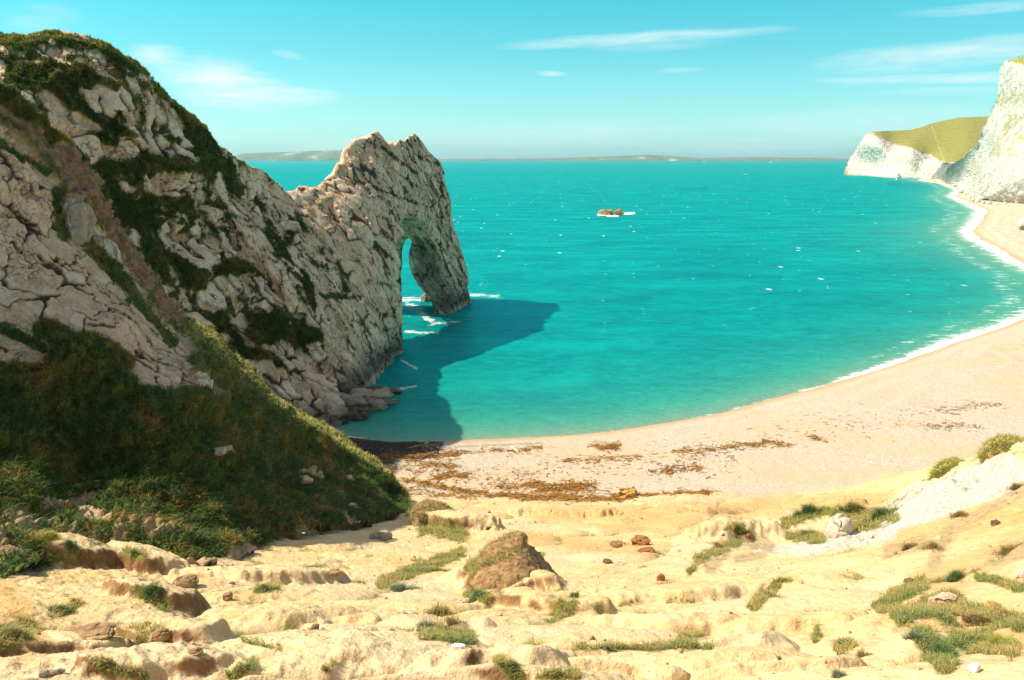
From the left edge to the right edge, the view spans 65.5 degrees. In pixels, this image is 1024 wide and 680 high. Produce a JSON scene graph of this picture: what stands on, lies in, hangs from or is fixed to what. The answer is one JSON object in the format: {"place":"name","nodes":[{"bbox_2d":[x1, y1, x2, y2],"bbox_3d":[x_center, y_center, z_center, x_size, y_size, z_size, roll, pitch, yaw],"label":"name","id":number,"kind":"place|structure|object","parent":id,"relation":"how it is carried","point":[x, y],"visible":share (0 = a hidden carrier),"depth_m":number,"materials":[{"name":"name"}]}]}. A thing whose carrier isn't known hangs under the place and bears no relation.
{"place":"outdoors","nodes":[
{"label":"outdoors","id":0,"kind":"place"},
{"bbox_2d":[0,29,341,397],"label":"headland grass","id":1,"kind":"structure","parent":0,"point":[29,71],"depth_m":97.44,"materials":[{"name":"green plant"}]},
{"bbox_2d":[0,29,348,427],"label":"headland","id":2,"kind":"structure","parent":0,"point":[301,380],"depth_m":103.86,"materials":[{"name":"stone"}]},
{"bbox_2d":[0,84,408,577],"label":"hillside","id":3,"kind":"structure","parent":0,"point":[46,270],"depth_m":48.44,"materials":[{"name":"green plant"}]},
{"bbox_2d":[57,195,96,244],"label":"rock","id":4,"kind":"object","parent":3,"relation":"on","point":[80,218],"visible":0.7,"depth_m":52.62,"materials":[{"name":"grey stone"}]},
{"bbox_2d":[92,235,105,250],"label":"rock","id":5,"kind":"object","parent":3,"relation":"on","point":[98,240],"visible":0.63,"depth_m":55.15,"materials":[{"name":"grey stone"}]},
{"bbox_2d":[104,239,121,263],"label":"rock","id":6,"kind":"object","parent":3,"relation":"on","point":[112,247],"visible":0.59,"depth_m":55.97,"materials":[{"name":"stone"}]},
{"bbox_2d":[192,371,212,388],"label":"rock","id":7,"kind":"object","parent":3,"relation":"on","point":[204,378],"visible":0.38,"depth_m":50.71,"materials":[{"name":"stone"}]},
{"bbox_2d":[0,80,413,577],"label":"hillside grass","id":8,"kind":"structure","parent":3,"relation":"on","point":[405,503],"depth_m":43.32,"materials":[{"name":"green plant"}]},
{"bbox_2d":[214,447,226,455],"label":"rock","id":9,"kind":"object","parent":3,"relation":"on","point":[222,450],"visible":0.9,"depth_m":46.30,"materials":[{"name":"grey stone"}]},
{"bbox_2d":[300,475,313,484],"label":"rock","id":10,"kind":"object","parent":3,"relation":"on","point":[308,479],"visible":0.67,"depth_m":56.80,"materials":[{"name":"grey stone"}]},
{"bbox_2d":[345,475,353,481],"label":"rock","id":11,"kind":"object","parent":3,"relation":"on","point":[349,477],"visible":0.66,"depth_m":66.57,"materials":[{"name":"grey stone"}]},
{"bbox_2d":[235,150,342,160],"bbox_3d":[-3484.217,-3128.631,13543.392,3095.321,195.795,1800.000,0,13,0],"label":"island","id":12,"kind":"structure","parent":0,"point":[333,155],"depth_m":12810.47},
{"bbox_2d":[0,179,1023,679],"bbox_3d":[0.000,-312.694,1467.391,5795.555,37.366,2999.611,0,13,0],"label":"ground","id":13,"kind":"structure","parent":0,"point":[880,457],"depth_m":30.54,"materials":[{"name":"beige sand"}]},
{"bbox_2d":[0,621,38,643],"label":"grass tuft","id":14,"kind":"object","parent":13,"relation":"on","point":[9,630],"visible":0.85,"depth_m":12.21,"materials":[{"name":"green plant"}]},
{"bbox_2d":[43,560,55,567],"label":"grass tuft","id":15,"kind":"object","parent":13,"relation":"on","point":[47,563],"visible":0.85,"depth_m":28.84,"materials":[{"name":"green plant"}]},
{"bbox_2d":[36,530,65,541],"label":"grass tuft","id":16,"kind":"object","parent":13,"relation":"on","point":[50,534],"visible":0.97,"depth_m":29.52,"materials":[{"name":"green plant"}]},
{"bbox_2d":[39,668,65,676],"bbox_3d":[-4.979,3.590,8.622,0.254,0.102,0.086,-8,15,-31],"label":"rock","id":17,"kind":"object","parent":13,"relation":"on","point":[46,672],"visible":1,"depth_m":8.60,"materials":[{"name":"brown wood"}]},
{"bbox_2d":[43,602,77,614],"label":"grass tuft","id":18,"kind":"object","parent":13,"relation":"on","point":[60,607],"visible":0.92,"depth_m":18.60,"materials":[{"name":"green plant"}]},
{"bbox_2d":[60,537,84,560],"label":"grass tuft","id":19,"kind":"object","parent":13,"relation":"on","point":[69,542],"visible":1,"depth_m":29.37,"materials":[{"name":"green plant"}]},
{"bbox_2d":[64,597,85,604],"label":"grass tuft","id":20,"kind":"object","parent":13,"relation":"on","point":[73,598],"visible":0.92,"depth_m":19.19,"materials":[{"name":"plant"}]},
{"bbox_2d":[76,621,115,639],"bbox_3d":[-6.886,4.839,13.134,0.648,0.243,0.593,0,13,0],"label":"rock","id":21,"kind":"object","parent":13,"relation":"on","point":[98,630],"visible":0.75,"depth_m":13.07,"materials":[{"name":"stone"}]},
{"bbox_2d":[85,654,116,672],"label":"grass tuft","id":22,"kind":"object","parent":13,"relation":"on","point":[102,662],"visible":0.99,"depth_m":8.85,"materials":[{"name":"green plant"}]},
{"bbox_2d":[128,549,143,570],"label":"grass tuft","id":23,"kind":"object","parent":13,"relation":"on","point":[133,551],"visible":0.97,"depth_m":30.02,"materials":[{"name":"green plant"}]},
{"bbox_2d":[126,663,148,679],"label":"grass tuft","id":24,"kind":"object","parent":13,"relation":"on","point":[132,671],"visible":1,"depth_m":8.89,"materials":[{"name":"green plant"}]},
{"bbox_2d":[123,579,179,604],"bbox_3d":[-9.116,6.378,20.011,1.556,0.523,0.829,-3,13,-13],"label":"grass tuft","id":25,"kind":"object","parent":13,"relation":"on","point":[148,592],"visible":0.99,"depth_m":20.03,"materials":[{"name":"green plant"}]},
{"bbox_2d":[149,627,171,642],"bbox_3d":[-5.892,4.962,13.338,0.253,0.246,0.396,11,17,40],"label":"rock","id":26,"kind":"object","parent":13,"relation":"on","point":[161,634],"visible":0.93,"depth_m":13.26,"materials":[{"name":"stone"}]},
{"bbox_2d":[172,573,198,588],"bbox_3d":[-10.663,7.922,26.036,0.830,0.464,0.723,-5,14,-22],"label":"rock","id":27,"kind":"object","parent":13,"relation":"on","point":[190,580],"visible":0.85,"depth_m":25.87,"materials":[{"name":"stone"}]},
{"bbox_2d":[186,647,202,655],"bbox_3d":[-3.730,3.674,9.361,0.196,0.102,0.137,-8,15,-32],"label":"rock","id":28,"kind":"object","parent":13,"relation":"on","point":[196,651],"visible":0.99,"depth_m":9.33,"materials":[{"name":"stone"}]},
{"bbox_2d":[222,591,232,600],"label":"rock","id":29,"kind":"object","parent":13,"relation":"on","point":[227,596],"visible":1,"depth_m":23.09,"materials":[{"name":"stone"}]},
{"bbox_2d":[227,661,256,677],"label":"grass tuft","id":30,"kind":"object","parent":13,"relation":"on","point":[237,668],"visible":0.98,"depth_m":9.35,"materials":[{"name":"green plant"}]},
{"bbox_2d":[252,582,289,589],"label":"grass tuft","id":31,"kind":"object","parent":13,"relation":"on","point":[264,585],"visible":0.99,"depth_m":24.49,"materials":[{"name":"green plant"}]},
{"bbox_2d":[317,663,338,677],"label":"grass tuft","id":32,"kind":"object","parent":13,"relation":"on","point":[325,668],"visible":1,"depth_m":9.41,"materials":[{"name":"green plant"}]},
{"bbox_2d":[328,569,340,575],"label":"rock","id":33,"kind":"object","parent":13,"relation":"on","point":[334,572],"visible":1,"depth_m":29.76,"materials":[{"name":"stone"}]},
{"bbox_2d":[347,407,370,420],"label":"rock","id":34,"kind":"object","parent":13,"relation":"on","point":[358,413],"visible":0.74,"depth_m":112.42,"materials":[{"name":"stone"}]},
{"bbox_2d":[369,530,392,540],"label":"rock","id":35,"kind":"object","parent":13,"relation":"on","point":[383,535],"visible":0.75,"depth_m":49.38,"materials":[{"name":"grey stone"}]},
{"bbox_2d":[345,437,445,459],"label":"wet seaweed","id":36,"kind":"object","parent":13,"relation":"on","point":[378,448],"visible":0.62,"depth_m":99.50,"materials":[{"name":"brown plant"}]},
{"bbox_2d":[388,582,424,591],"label":"grass tuft","id":37,"kind":"object","parent":13,"relation":"on","point":[398,587],"visible":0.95,"depth_m":29.37,"materials":[{"name":"green plant"}]},
{"bbox_2d":[398,617,447,631],"bbox_3d":[-1.638,5.931,16.328,1.962,0.305,0.520,0,13,0],"label":"grass tuft","id":38,"kind":"object","parent":13,"relation":"on","point":[429,624],"visible":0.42,"depth_m":16.38,"materials":[{"name":"plant"}]},
{"bbox_2d":[415,565,451,572],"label":"grass tuft","id":39,"kind":"object","parent":13,"relation":"on","point":[434,568],"visible":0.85,"depth_m":34.67,"materials":[{"name":"plant"}]},
{"bbox_2d":[409,497,457,526],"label":"rock","id":40,"kind":"object","parent":13,"relation":"on","point":[417,518],"visible":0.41,"depth_m":58.71,"materials":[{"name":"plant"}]},
{"bbox_2d":[419,601,458,616],"bbox_3d":[-1.998,7.481,21.977,1.565,0.514,0.983,0,13,0],"label":"grass tuft","id":41,"kind":"object","parent":13,"relation":"on","point":[436,610],"visible":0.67,"depth_m":21.91,"materials":[{"name":"plant"}]},
{"bbox_2d":[399,600,484,628],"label":"dry stems","id":42,"kind":"object","parent":13,"relation":"on","point":[437,613],"visible":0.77,"depth_m":16.82,"materials":[{"name":"beige plant"}]},
{"bbox_2d":[436,613,466,628],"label":"grass tuft","id":43,"kind":"object","parent":13,"relation":"on","point":[450,621],"visible":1,"depth_m":16.43,"materials":[{"name":"brown plant"}]},
{"bbox_2d":[451,643,465,647],"bbox_3d":[-0.722,4.113,10.715,0.208,0.059,0.088,0,13,0],"label":"crumpled wrapper","id":44,"kind":"object","parent":13,"relation":"on","point":[457,645],"visible":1,"depth_m":10.69,"materials":[{"name":"white plastic"}]},
{"bbox_2d":[454,631,478,643],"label":"grass tuft","id":45,"kind":"object","parent":13,"relation":"on","point":[464,636],"visible":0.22,"depth_m":11.38,"materials":[{"name":"plant"}]},
{"bbox_2d":[462,587,503,602],"bbox_3d":[-0.969,7.976,24.211,1.449,0.845,0.998,0,13,0],"label":"grass tuft","id":46,"kind":"object","parent":13,"relation":"on","point":[476,594],"visible":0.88,"depth_m":24.18,"materials":[{"name":"green plant"}]},
{"bbox_2d":[494,611,502,615],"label":"rock","id":47,"kind":"object","parent":13,"relation":"on","point":[499,613],"visible":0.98,"depth_m":20.24,"materials":[{"name":"stone"}]},
{"bbox_2d":[463,529,557,590],"bbox_3d":[0.254,10.629,31.236,4.322,6.902,6.444,0,13,0],"label":"earth mound","id":48,"kind":"object","parent":13,"relation":"on","point":[508,559],"visible":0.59,"depth_m":28.90,"materials":[{"name":"soil"},{"name":"grass"}]},
{"bbox_2d":[0,488,1023,679],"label":"ground grass","id":49,"kind":"structure","parent":13,"relation":"on","point":[945,662],"depth_m":15.01,"materials":[{"name":"plant"}]},
{"bbox_2d":[6,471,1018,679],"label":"loose stones","id":50,"kind":"object","parent":13,"relation":"on","point":[316,627],"visible":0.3,"depth_m":19.56,"materials":[{"name":"beige stone"}]},
{"bbox_2d":[503,658,531,679],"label":"grass tuft","id":51,"kind":"object","parent":13,"relation":"on","point":[515,664],"visible":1,"depth_m":8.81,"materials":[{"name":"green plant"}]},
{"bbox_2d":[535,666,564,677],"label":"grass tuft","id":52,"kind":"object","parent":13,"relation":"on","point":[559,672],"visible":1,"depth_m":8.77,"materials":[{"name":"green plant"}]},
{"bbox_2d":[566,590,580,597],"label":"grass tuft","id":53,"kind":"object","parent":13,"relation":"on","point":[574,594],"visible":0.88,"depth_m":22.81,"materials":[{"name":"green plant"}]},
{"bbox_2d":[584,644,622,651],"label":"grass tuft","id":54,"kind":"object","parent":13,"relation":"on","point":[613,650],"visible":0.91,"depth_m":12.14,"materials":[{"name":"plant"}]},
{"bbox_2d":[603,558,611,563],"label":"rock","id":55,"kind":"object","parent":13,"relation":"on","point":[607,561],"visible":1,"depth_m":36.94,"materials":[{"name":"brown stone"}]},
{"bbox_2d":[609,540,622,547],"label":"rock","id":56,"kind":"object","parent":13,"relation":"on","point":[616,544],"visible":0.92,"depth_m":45.03,"materials":[{"name":"stone"}]},
{"bbox_2d":[619,486,637,497],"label":"rock","id":57,"kind":"object","parent":13,"relation":"on","point":[627,492],"visible":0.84,"depth_m":81.16,"materials":[{"name":"stone"}]},
{"bbox_2d":[631,535,650,545],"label":"rock","id":58,"kind":"object","parent":13,"relation":"on","point":[639,540],"visible":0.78,"depth_m":44.29,"materials":[{"name":"orange stone"}]},
{"bbox_2d":[637,547,654,552],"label":"rock","id":59,"kind":"object","parent":13,"relation":"on","point":[647,549],"visible":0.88,"depth_m":40.21,"materials":[{"name":"orange stone"}]},
{"bbox_2d":[656,573,664,580],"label":"rock","id":60,"kind":"object","parent":13,"relation":"on","point":[661,576],"visible":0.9,"depth_m":30.40,"materials":[{"name":"orange stone"}]},
{"bbox_2d":[684,567,696,573],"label":"grass tuft","id":61,"kind":"object","parent":13,"relation":"on","point":[688,569],"visible":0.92,"depth_m":32.51,"materials":[{"name":"plant"}]},
{"bbox_2d":[378,401,1009,505],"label":"seaweed","id":62,"kind":"object","parent":13,"relation":"on","point":[558,494],"visible":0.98,"depth_m":87.80,"materials":[{"name":"brown seaweed"}]},
{"bbox_2d":[707,540,730,549],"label":"grass tuft","id":63,"kind":"object","parent":13,"relation":"on","point":[717,543],"visible":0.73,"depth_m":40.67,"materials":[{"name":"plant"}]},
{"bbox_2d":[709,518,763,542],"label":"grass tuft","id":64,"kind":"object","parent":13,"relation":"on","point":[738,528],"visible":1,"depth_m":44.84,"materials":[{"name":"plant"}]},
{"bbox_2d":[748,589,788,597],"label":"grass tuft","id":65,"kind":"object","parent":13,"relation":"on","point":[770,593],"visible":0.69,"depth_m":23.12,"materials":[{"name":"plant"}]},
{"bbox_2d":[773,576,787,582],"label":"grass tuft","id":66,"kind":"object","parent":13,"relation":"on","point":[780,578],"visible":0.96,"depth_m":25.47,"materials":[{"name":"plant"}]},
{"bbox_2d":[787,528,820,540],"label":"grass tuft","id":67,"kind":"object","parent":13,"relation":"on","point":[802,532],"visible":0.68,"depth_m":43.59,"materials":[{"name":"plant"}]},
{"bbox_2d":[782,502,828,519],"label":"grass tuft","id":68,"kind":"object","parent":13,"relation":"on","point":[811,507],"visible":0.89,"depth_m":49.88,"materials":[{"name":"green plant"}]},
{"bbox_2d":[808,629,824,637],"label":"grass tuft","id":69,"kind":"object","parent":13,"relation":"on","point":[819,632],"visible":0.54,"depth_m":15.03,"materials":[{"name":"green plant"}]},
{"bbox_2d":[825,513,851,538],"bbox_3d":[15.919,9.212,38.711,1.476,1.573,1.177,-10,16,-37],"label":"rock","id":70,"kind":"object","parent":13,"relation":"on","point":[838,524],"visible":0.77,"depth_m":38.26,"materials":[{"name":"stone"}]},
{"bbox_2d":[828,665,848,677],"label":"grass tuft","id":71,"kind":"object","parent":13,"relation":"on","point":[837,674],"visible":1,"depth_m":8.73,"materials":[{"name":"green plant"}]},
{"bbox_2d":[824,499,868,515],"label":"grass tuft","id":72,"kind":"object","parent":13,"relation":"on","point":[850,507],"visible":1,"depth_m":48.65,"materials":[{"name":"plant"}]},
{"bbox_2d":[836,638,862,647],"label":"grass tuft","id":73,"kind":"object","parent":13,"relation":"on","point":[842,639],"visible":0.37,"depth_m":11.84,"materials":[{"name":"green plant"}]},
{"bbox_2d":[852,521,875,531],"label":"grass tuft","id":74,"kind":"object","parent":13,"relation":"on","point":[865,524],"visible":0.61,"depth_m":39.88,"materials":[{"name":"green plant"}]},
{"bbox_2d":[855,648,878,656],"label":"grass tuft","id":75,"kind":"object","parent":13,"relation":"on","point":[861,653],"visible":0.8,"depth_m":10.87,"materials":[{"name":"brown plant"}]},
{"bbox_2d":[855,504,902,525],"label":"grass tuft","id":76,"kind":"object","parent":13,"relation":"on","point":[877,512],"visible":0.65,"depth_m":42.50,"materials":[{"name":"green plant"}]},
{"bbox_2d":[868,541,929,559],"bbox_3d":[15.014,8.028,30.675,2.600,0.986,0.649,0,13,0],"label":"grass tuft","id":77,"kind":"object","parent":13,"relation":"on","point":[905,546],"visible":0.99,"depth_m":30.61,"materials":[{"name":"beige plant"}]},
{"bbox_2d":[900,628,924,639],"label":"grass tuft","id":78,"kind":"object","parent":13,"relation":"on","point":[910,633],"visible":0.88,"depth_m":10.81,"materials":[{"name":"green plant"}]},
{"bbox_2d":[907,593,934,604],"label":"grass tuft","id":79,"kind":"object","parent":13,"relation":"on","point":[925,601],"visible":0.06,"depth_m":18.11,"materials":[{"name":"plant"}]},
{"bbox_2d":[913,540,951,554],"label":"grass tuft","id":80,"kind":"object","parent":13,"relation":"on","point":[932,545],"visible":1,"depth_m":28.68,"materials":[{"name":"beige plant"}]},
{"bbox_2d":[928,592,957,604],"bbox_3d":[9.592,5.833,17.702,0.634,0.423,0.475,-5,14,-22],"label":"rock","id":81,"kind":"object","parent":13,"relation":"on","point":[943,597],"visible":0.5,"depth_m":17.63,"materials":[{"name":"white stone"}]},
{"bbox_2d":[924,455,965,480],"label":"grassy hummock","id":82,"kind":"object","parent":13,"relation":"on","point":[943,467],"visible":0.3,"depth_m":46.90,"materials":[{"name":"plant"}]},
{"bbox_2d":[919,638,970,661],"bbox_3d":[4.897,3.600,9.098,0.605,0.361,0.549,-3,13,-13],"label":"grass tuft","id":83,"kind":"object","parent":13,"relation":"on","point":[936,647],"visible":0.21,"depth_m":9.08,"materials":[{"name":"green plant"}]},
{"bbox_2d":[941,509,968,520],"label":"grass tuft","id":84,"kind":"object","parent":13,"relation":"on","point":[962,514],"visible":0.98,"depth_m":34.67,"materials":[{"name":"beige plant"}]},
{"bbox_2d":[932,567,979,582],"bbox_3d":[11.778,6.400,21.202,1.523,0.788,0.878,0,13,0],"label":"grass tuft","id":85,"kind":"object","parent":13,"relation":"on","point":[955,575],"visible":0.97,"depth_m":21.14,"materials":[{"name":"green plant"}]},
{"bbox_2d":[967,662,980,672],"bbox_3d":[4.618,3.277,7.946,0.127,0.124,0.101,-8,15,-30],"label":"rock","id":86,"kind":"object","parent":13,"relation":"on","point":[974,667],"visible":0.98,"depth_m":7.91,"materials":[{"name":"white stone"}]},
{"bbox_2d":[960,608,1000,626],"bbox_3d":[8.160,4.942,14.083,1.354,0.281,0.526,0,13,0],"label":"grass tuft","id":87,"kind":"object","parent":13,"relation":"on","point":[970,619],"visible":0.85,"depth_m":14.06,"materials":[{"name":"plant"}]},
{"bbox_2d":[984,600,1001,606],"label":"rock","id":88,"kind":"object","parent":13,"relation":"on","point":[990,602],"visible":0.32,"depth_m":15.57,"materials":[{"name":"stone"}]},
{"bbox_2d":[990,519,1000,526],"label":"rock","id":89,"kind":"object","parent":13,"relation":"on","point":[995,522],"visible":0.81,"depth_m":30.14,"materials":[{"name":"brown stone"}]},
{"bbox_2d":[970,432,1023,463],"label":"grassy hummock","id":90,"kind":"object","parent":13,"relation":"on","point":[998,444],"visible":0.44,"depth_m":44.30,"materials":[{"name":"plant"}]},
{"bbox_2d":[979,629,1023,652],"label":"grass tuft","id":91,"kind":"object","parent":13,"relation":"on","point":[996,640],"visible":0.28,"depth_m":9.36,"materials":[{"name":"green plant"}]},
{"bbox_2d":[987,540,1023,555],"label":"grass tuft","id":92,"kind":"object","parent":13,"relation":"on","point":[1006,550],"visible":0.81,"depth_m":23.23,"materials":[{"name":"beige plant"}]},
{"bbox_2d":[1002,481,1022,490],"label":"grass tuft","id":93,"kind":"object","parent":13,"relation":"on","point":[1015,486],"visible":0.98,"depth_m":35.37,"materials":[{"name":"plant"}]},
{"bbox_2d":[1013,569,1023,578],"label":"rock","id":94,"kind":"object","parent":13,"relation":"on","point":[1018,574],"visible":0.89,"depth_m":19.50,"materials":[{"name":"stone"}]},
{"bbox_2d":[1017,215,1023,229],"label":"rock","id":95,"kind":"object","parent":13,"relation":"on","point":[1020,224],"visible":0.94,"depth_m":389.06,"materials":[{"name":"stone"}]},
{"bbox_2d":[0,0,1023,158],"label":"sky","id":96,"kind":"structure","parent":0,"point":[472,79],"materials":[{"name":"blue"}]},
{"bbox_2d":[245,161,1023,441],"bbox_3d":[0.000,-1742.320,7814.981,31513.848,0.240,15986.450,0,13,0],"label":"sea","id":97,"kind":"structure","parent":0,"point":[680,290],"depth_m":221.02,"materials":[{"name":"liquid"}]},
{"bbox_2d":[213,131,471,393],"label":"rock arch","id":98,"kind":"object","parent":97,"relation":"in","point":[348,221],"visible":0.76,"depth_m":142.93,"materials":[{"name":"stone"}]},
{"bbox_2d":[254,146,438,344],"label":"arch plants","id":99,"kind":"object","parent":98,"relation":"attached to","point":[290,256],"visible":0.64,"depth_m":128.52,"materials":[{"name":"green plant"}]},
{"bbox_2d":[340,387,398,410],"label":"rock","id":100,"kind":"object","parent":97,"relation":"in","point":[376,399],"visible":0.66,"depth_m":116.72,"materials":[{"name":"grey stone"}]},
{"bbox_2d":[366,386,402,393],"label":"rock","id":101,"kind":"object","parent":97,"relation":"in","point":[395,390],"visible":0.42,"depth_m":125.75,"materials":[{"name":"stone"}]},
{"bbox_2d":[420,293,429,301],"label":"rock","id":102,"kind":"object","parent":97,"relation":"in","point":[424,298],"visible":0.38,"depth_m":205.26,"materials":[{"name":"grey stone"}]},
{"bbox_2d":[599,209,623,214],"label":"sea rock","id":103,"kind":"object","parent":97,"relation":"in","point":[610,212],"visible":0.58,"depth_m":523.42,"materials":[{"name":"stone"}]},
{"bbox_2d":[896,173,900,179],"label":"sea stack","id":104,"kind":"object","parent":97,"relation":"in","point":[898,176],"visible":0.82,"depth_m":1380.54,"materials":[{"name":"stone"}]},
{"bbox_2d":[438,155,849,160],"bbox_3d":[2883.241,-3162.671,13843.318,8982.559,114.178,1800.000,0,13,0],"label":"coastline","id":105,"kind":"structure","parent":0,"point":[644,158],"depth_m":13101.39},
{"bbox_2d":[844,116,988,182],"bbox_3d":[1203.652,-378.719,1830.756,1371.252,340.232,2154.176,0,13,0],"label":"chalk headland","id":106,"kind":"structure","parent":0,"point":[925,151],"depth_m":1699.29,"materials":[{"name":"white stone"}]},
{"bbox_2d":[930,57,1023,203],"bbox_3d":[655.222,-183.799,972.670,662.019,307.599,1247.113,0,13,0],"label":"chalk cliff","id":107,"kind":"structure","parent":0,"point":[989,166],"depth_m":685.51,"materials":[{"name":"white stone"}]}
]}

